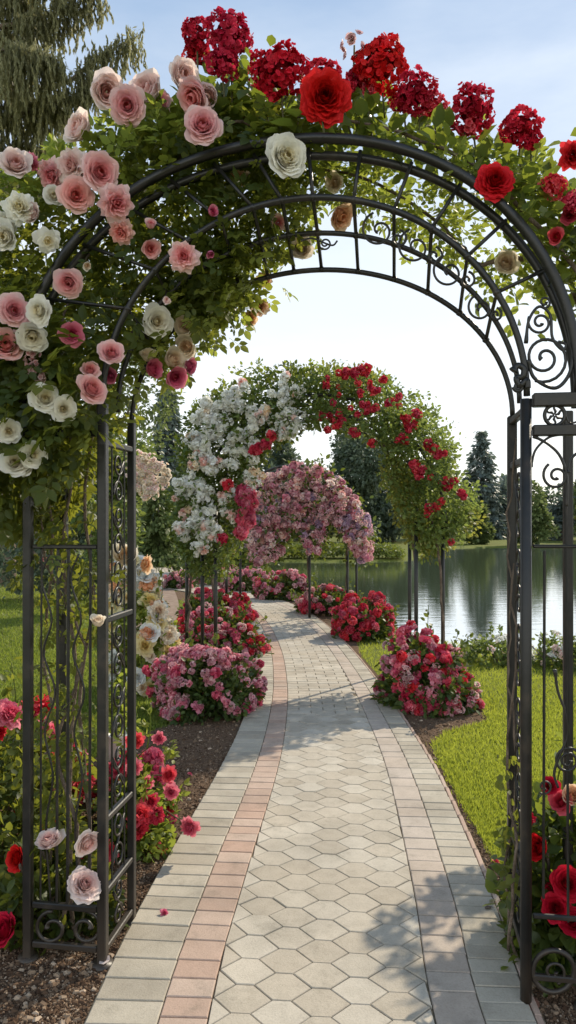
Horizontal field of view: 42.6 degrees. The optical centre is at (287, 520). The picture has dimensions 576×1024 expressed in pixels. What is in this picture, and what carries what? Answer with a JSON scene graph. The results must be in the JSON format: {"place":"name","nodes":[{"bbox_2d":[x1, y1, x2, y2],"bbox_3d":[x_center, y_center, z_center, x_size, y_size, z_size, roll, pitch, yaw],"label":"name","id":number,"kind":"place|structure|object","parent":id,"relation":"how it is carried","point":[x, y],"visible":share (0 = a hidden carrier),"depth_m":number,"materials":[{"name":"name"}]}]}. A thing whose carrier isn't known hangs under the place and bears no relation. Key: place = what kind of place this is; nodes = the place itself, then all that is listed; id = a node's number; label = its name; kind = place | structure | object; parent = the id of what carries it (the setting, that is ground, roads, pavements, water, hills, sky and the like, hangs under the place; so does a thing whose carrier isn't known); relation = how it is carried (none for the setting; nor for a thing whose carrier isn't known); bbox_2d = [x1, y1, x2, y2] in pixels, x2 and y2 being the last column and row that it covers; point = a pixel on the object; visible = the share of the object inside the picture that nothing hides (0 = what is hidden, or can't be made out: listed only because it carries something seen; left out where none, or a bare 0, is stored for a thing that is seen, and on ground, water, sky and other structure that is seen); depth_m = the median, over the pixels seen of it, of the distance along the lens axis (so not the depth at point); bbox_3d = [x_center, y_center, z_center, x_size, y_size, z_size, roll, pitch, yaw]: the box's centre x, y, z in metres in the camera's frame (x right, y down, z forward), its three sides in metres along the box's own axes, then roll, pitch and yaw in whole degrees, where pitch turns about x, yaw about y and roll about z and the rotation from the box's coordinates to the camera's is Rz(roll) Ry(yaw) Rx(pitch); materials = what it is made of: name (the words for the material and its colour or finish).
{"place":"outdoors","nodes":[
{"label":"outdoors","id":0,"kind":"place"},
{"bbox_2d":[125,588,178,638],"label":"footpath","id":1,"kind":"structure","parent":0,"point":[170,597],"depth_m":14.70,"materials":[{"name":"beige stone"}]},
{"bbox_2d":[0,531,575,846],"bbox_3d":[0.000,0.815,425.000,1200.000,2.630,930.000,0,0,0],"label":"ground","id":2,"kind":"structure","parent":0,"point":[495,543],"depth_m":9.31,"materials":[{"name":"green plant"}]},
{"bbox_2d":[0,494,143,600],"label":"shrub","id":3,"kind":"object","parent":2,"relation":"on","point":[81,539],"visible":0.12,"depth_m":14.82,"materials":[{"name":"green plant"}]},
{"bbox_2d":[0,0,147,586],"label":"weeping conifer","id":4,"kind":"object","parent":2,"relation":"on","point":[26,26],"visible":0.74,"depth_m":18.21,"materials":[{"name":"green plant"}]},
{"bbox_2d":[2,249,185,568],"bbox_3d":[-7.927,-3.506,23.939,9.527,10.421,4.155,0,0,0],"label":"tree","id":5,"kind":"object","parent":2,"relation":"on","point":[166,413],"visible":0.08,"depth_m":24.04,"materials":[{"name":"green plant"}]},
{"bbox_2d":[0,555,196,786],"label":"lawn grass","id":6,"kind":"structure","parent":2,"relation":"on","point":[142,714],"depth_m":7.94,"materials":[{"name":"green plant"}]},
{"bbox_2d":[46,390,171,583],"bbox_3d":[-3.226,-0.340,13.038,2.504,4.081,1.291,0,0,0],"label":"flowering tree","id":7,"kind":"object","parent":2,"relation":"on","point":[147,486],"visible":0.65,"depth_m":12.71,"materials":[{"name":"beige plant"}]},
{"bbox_2d":[0,591,254,1023],"bbox_3d":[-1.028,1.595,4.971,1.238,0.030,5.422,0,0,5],"label":"mulch","id":8,"kind":"object","parent":2,"relation":"on","point":[20,997],"visible":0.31,"depth_m":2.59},
{"bbox_2d":[0,663,96,882],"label":"rose bush","id":9,"kind":"object","parent":8,"relation":"on","point":[11,800],"visible":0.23,"depth_m":3.55,"materials":[{"name":"green plant"}]},
{"bbox_2d":[0,772,129,955],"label":"rose bush","id":10,"kind":"object","parent":8,"relation":"on","point":[83,884],"visible":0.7,"depth_m":2.78,"materials":[{"name":"green plant"}]},
{"bbox_2d":[109,728,126,761],"bbox_3d":[-0.997,1.420,4.350,0.190,0.360,0.190,0,0,0],"label":"plant pot","id":11,"kind":"object","parent":8,"relation":"on","point":[115,746],"visible":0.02,"depth_m":4.28,"materials":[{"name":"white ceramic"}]},
{"bbox_2d":[94,668,136,734],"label":"potted plant","id":12,"kind":"object","parent":11,"relation":"in","point":[120,681],"visible":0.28,"depth_m":4.36,"materials":[{"name":"green plant"}]},
{"bbox_2d":[92,695,200,863],"bbox_3d":[-0.738,1.290,3.725,0.516,0.736,0.735,0,0,-14],"label":"rose bush","id":13,"kind":"object","parent":8,"relation":"on","point":[158,794],"visible":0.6,"depth_m":3.53,"materials":[{"name":"red plant"}]},
{"bbox_2d":[142,630,267,726],"bbox_3d":[-0.719,1.304,6.193,1.047,0.819,1.004,0,0,24],"label":"rose bush","id":14,"kind":"object","parent":8,"relation":"on","point":[197,677],"visible":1,"depth_m":5.98,"materials":[{"name":"pink plant"}]},
{"bbox_2d":[175,587,259,623],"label":"rose bush","id":15,"kind":"object","parent":8,"relation":"on","point":[240,599],"visible":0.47,"depth_m":11.49,"materials":[{"name":"red plant"}]},
{"bbox_2d":[176,600,273,656],"bbox_3d":[-0.771,1.315,8.939,1.247,0.682,1.126,0,0,0],"label":"rose bush","id":16,"kind":"object","parent":8,"relation":"on","point":[234,631],"visible":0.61,"depth_m":8.76,"materials":[{"name":"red plant"}]},
{"bbox_2d":[13,132,575,1010],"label":"rose arch","id":17,"kind":"structure","parent":8,"relation":"on","point":[521,516],"depth_m":2.64,"materials":[{"name":"metal"}]},
{"bbox_2d":[99,955,109,963],"bbox_3d":[-0.654,1.566,2.637,0.038,0.014,0.037,0,0,0],"label":"fallen petal","id":18,"kind":"object","parent":17,"relation":"on","point":[107,959],"visible":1,"depth_m":2.63,"materials":[{"name":"white plant"}]},
{"bbox_2d":[0,55,352,935],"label":"climbing rose","id":19,"kind":"object","parent":17,"relation":"attached to","point":[56,377],"visible":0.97,"depth_m":2.67,"materials":[{"name":"green plant"}]},
{"bbox_2d":[142,6,575,952],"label":"climbing rose","id":20,"kind":"object","parent":17,"relation":"attached to","point":[328,98],"visible":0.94,"depth_m":2.61,"materials":[{"name":"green plant"}]},
{"bbox_2d":[225,464,366,617],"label":"rose arch","id":21,"kind":"structure","parent":8,"relation":"on","point":[309,577],"depth_m":11.99,"materials":[{"name":"metal"}]},
{"bbox_2d":[228,453,382,606],"bbox_3d":[0.304,0.276,12.124,2.706,2.682,2.017,0,0,0],"label":"climbing rose","id":22,"kind":"object","parent":21,"relation":"attached to","point":[309,519],"visible":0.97,"depth_m":11.33,"materials":[{"name":"pink plant"}]},
{"bbox_2d":[185,393,447,647],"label":"rose arch","id":23,"kind":"structure","parent":8,"relation":"on","point":[409,584],"depth_m":7.29,"materials":[{"name":"metal"}]},
{"bbox_2d":[164,357,334,647],"bbox_3d":[-0.397,-0.021,7.480,1.770,3.276,1.318,0,0,0],"label":"climbing rose","id":24,"kind":"object","parent":23,"relation":"attached to","point":[288,398],"visible":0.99,"depth_m":6.99,"materials":[{"name":"white plant"}]},
{"bbox_2d":[306,357,487,642],"bbox_3d":[1.112,-0.048,7.531,1.907,3.309,1.399,0,0,0],"label":"climbing rose","id":25,"kind":"object","parent":23,"relation":"attached to","point":[360,384],"visible":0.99,"depth_m":7.13,"materials":[{"name":"green plant"}]},
{"bbox_2d":[109,555,181,697],"bbox_3d":[-1.385,0.973,6.994,0.847,1.345,0.877,0,0,0],"label":"rose bush","id":26,"kind":"object","parent":2,"relation":"on","point":[158,633],"visible":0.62,"depth_m":6.78,"materials":[{"name":"white plant"}]},
{"bbox_2d":[121,497,193,555],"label":"shrub","id":27,"kind":"object","parent":2,"relation":"on","point":[153,516],"visible":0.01,"depth_m":29.89,"materials":[{"name":"green plant"}]},
{"bbox_2d":[136,485,184,568],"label":"dark shrub","id":28,"kind":"object","parent":2,"relation":"on","point":[156,547],"visible":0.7,"depth_m":25.56,"materials":[{"name":"green plant"}]},
{"bbox_2d":[143,383,184,536],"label":"cypress tree","id":29,"kind":"object","parent":2,"relation":"on","point":[172,424],"visible":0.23,"depth_m":47.56,"materials":[{"name":"green plant"}]},
{"bbox_2d":[161,565,198,588],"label":"rose bush","id":30,"kind":"object","parent":2,"relation":"on","point":[174,579],"visible":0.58,"depth_m":17.27,"materials":[{"name":"pink plant"}]},
{"bbox_2d":[195,561,238,584],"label":"rose bush","id":31,"kind":"object","parent":2,"relation":"on","point":[232,566],"visible":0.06,"depth_m":18.39,"materials":[{"name":"green plant"}]},
{"bbox_2d":[231,545,266,565],"bbox_3d":[-1.714,1.071,27.527,2.150,1.370,1.470,0,0,0],"label":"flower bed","id":32,"kind":"object","parent":2,"relation":"on","point":[236,559],"visible":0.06,"depth_m":27.06,"materials":[{"name":"green plant"}]},
{"bbox_2d":[220,472,293,569],"bbox_3d":[-0.945,0.031,23.897,2.666,3.342,1.926,0,0,0],"label":"lilac tree","id":33,"kind":"object","parent":2,"relation":"on","point":[259,514],"visible":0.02,"depth_m":23.63,"materials":[{"name":"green plant"}]},
{"bbox_2d":[249,450,278,472],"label":"tree","id":34,"kind":"object","parent":2,"relation":"on","point":[272,461],"visible":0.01,"depth_m":55.90,"materials":[{"name":"green plant"}]},
{"bbox_2d":[273,441,318,540],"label":"tree","id":35,"kind":"object","parent":2,"relation":"on","point":[286,453],"visible":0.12,"depth_m":57.23,"materials":[{"name":"green plant"}]},
{"bbox_2d":[237,542,406,559],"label":"hedge","id":36,"kind":"object","parent":2,"relation":"on","point":[388,550],"visible":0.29,"depth_m":30.67,"materials":[{"name":"green plant"}]},
{"bbox_2d":[312,428,405,541],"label":"tree","id":37,"kind":"object","parent":2,"relation":"on","point":[355,459],"visible":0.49,"depth_m":50.40,"materials":[{"name":"green plant"}]},
{"bbox_2d":[372,461,410,541],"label":"tree","id":38,"kind":"object","parent":2,"relation":"on","point":[386,530],"visible":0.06,"depth_m":54.23,"materials":[{"name":"green plant"}]},
{"bbox_2d":[244,590,575,1023],"bbox_3d":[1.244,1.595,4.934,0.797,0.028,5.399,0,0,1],"label":"mulch","id":39,"kind":"object","parent":2,"relation":"on","point":[563,1016],"visible":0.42,"depth_m":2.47,"materials":[{"name":"brown soil"}]},
{"bbox_2d":[218,566,279,591],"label":"rose bush","id":40,"kind":"object","parent":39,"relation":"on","point":[248,577],"visible":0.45,"depth_m":16.58,"materials":[{"name":"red plant"}]},
{"bbox_2d":[247,568,318,601],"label":"rose bush","id":41,"kind":"object","parent":39,"relation":"on","point":[274,587],"visible":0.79,"depth_m":14.73,"materials":[{"name":"pink plant"}]},
{"bbox_2d":[289,578,360,616],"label":"rose bush","id":42,"kind":"object","parent":39,"relation":"on","point":[332,594],"visible":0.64,"depth_m":12.43,"materials":[{"name":"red plant"}]},
{"bbox_2d":[329,590,399,643],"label":"rose bush","id":43,"kind":"object","parent":39,"relation":"on","point":[357,622],"visible":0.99,"depth_m":9.87,"materials":[{"name":"red plant"}]},
{"bbox_2d":[370,599,484,718],"bbox_3d":[1.200,1.182,6.316,0.988,1.000,0.952,0,0,0],"label":"rose bush","id":44,"kind":"object","parent":39,"relation":"on","point":[430,676],"visible":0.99,"depth_m":6.11,"materials":[{"name":"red plant"}]},
{"bbox_2d":[483,731,575,996],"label":"rose bush","id":45,"kind":"object","parent":39,"relation":"on","point":[553,933],"visible":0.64,"depth_m":2.60,"materials":[{"name":"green plant"}]},
{"bbox_2d":[421,464,456,536],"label":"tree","id":46,"kind":"object","parent":2,"relation":"on","point":[439,479],"visible":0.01,"depth_m":61.17,"materials":[{"name":"green plant"}]},
{"bbox_2d":[453,431,506,539],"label":"conifer tree","id":47,"kind":"object","parent":2,"relation":"on","point":[483,468],"visible":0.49,"depth_m":61.41,"materials":[{"name":"green plant"}]},
{"bbox_2d":[463,498,496,543],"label":"tree","id":48,"kind":"object","parent":2,"relation":"on","point":[488,530],"visible":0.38,"depth_m":49.34,"materials":[{"name":"green plant"}]},
{"bbox_2d":[487,475,506,536],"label":"tree","id":49,"kind":"object","parent":2,"relation":"on","point":[503,485],"visible":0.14,"depth_m":63.41,"materials":[{"name":"green plant"}]},
{"bbox_2d":[460,622,535,667],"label":"shrub","id":50,"kind":"object","parent":2,"relation":"on","point":[475,649],"visible":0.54,"depth_m":8.22,"materials":[{"name":"green plant"}]},
{"bbox_2d":[517,480,561,544],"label":"tree","id":51,"kind":"object","parent":2,"relation":"on","point":[542,528],"visible":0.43,"depth_m":46.22,"materials":[{"name":"green plant"}]},
{"bbox_2d":[544,483,562,507],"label":"tree","id":52,"kind":"object","parent":2,"relation":"on","point":[550,498],"visible":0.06,"depth_m":76.84,"materials":[{"name":"green plant"}]},
{"bbox_2d":[532,630,575,671],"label":"shrub","id":53,"kind":"object","parent":2,"relation":"on","point":[554,652],"visible":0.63,"depth_m":8.03,"materials":[{"name":"green plant"}]},
{"bbox_2d":[535,484,575,540],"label":"tree","id":54,"kind":"object","parent":2,"relation":"on","point":[555,508],"visible":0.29,"depth_m":57.47,"materials":[{"name":"green plant"}]},
{"bbox_2d":[573,479,575,533],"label":"tree","id":55,"kind":"object","parent":2,"relation":"on","point":[574,504],"visible":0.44,"depth_m":50.54,"materials":[{"name":"green plant"}]},
{"bbox_2d":[1,0,575,503],"label":"sky","id":56,"kind":"structure","parent":0,"point":[524,50],"materials":[{"name":"white"}]},
{"bbox_2d":[84,568,545,1023],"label":"path","id":57,"kind":"structure","parent":0,"point":[432,1011],"depth_m":3.15,"materials":[{"name":"grey stone"}]},
{"bbox_2d":[85,585,272,1023],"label":"path edging","id":58,"kind":"object","parent":57,"relation":"on","point":[135,985],"visible":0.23,"depth_m":3.08,"materials":[{"name":"beige stone"}]},
{"bbox_2d":[160,908,168,915],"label":"fallen flower","id":59,"kind":"object","parent":58,"relation":"on","point":[164,911],"visible":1,"depth_m":2.96,"materials":[{"name":"pink plant"}]},
{"bbox_2d":[158,588,286,1023],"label":"path edging","id":60,"kind":"object","parent":57,"relation":"on","point":[189,996],"visible":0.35,"depth_m":3.17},
{"bbox_2d":[152,566,434,1023],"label":"path paving","id":61,"kind":"structure","parent":57,"relation":"on","point":[324,929],"depth_m":3.19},
{"bbox_2d":[163,567,484,1023],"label":"path edging","id":62,"kind":"object","parent":57,"relation":"on","point":[453,997],"visible":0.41,"depth_m":3.19,"materials":[{"name":"beige stone"}]},
{"bbox_2d":[167,566,536,1023],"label":"path edging","id":63,"kind":"object","parent":57,"relation":"on","point":[497,989],"visible":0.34,"depth_m":3.19,"materials":[{"name":"beige stone"}]},
{"bbox_2d":[171,566,544,1023],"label":"path edging","id":64,"kind":"object","parent":57,"relation":"on","point":[536,1013],"visible":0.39,"depth_m":3.74,"materials":[{"name":"beige stone"}]},
{"bbox_2d":[173,548,575,649],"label":"lake water","id":65,"kind":"structure","parent":0,"point":[475,590],"depth_m":18.69,"materials":[{"name":"grey liquid"}]},
{"bbox_2d":[357,631,575,872],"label":"lawn grass","id":66,"kind":"structure","parent":0,"point":[477,806],"depth_m":5.14,"materials":[{"name":"green plant"}]}
]}

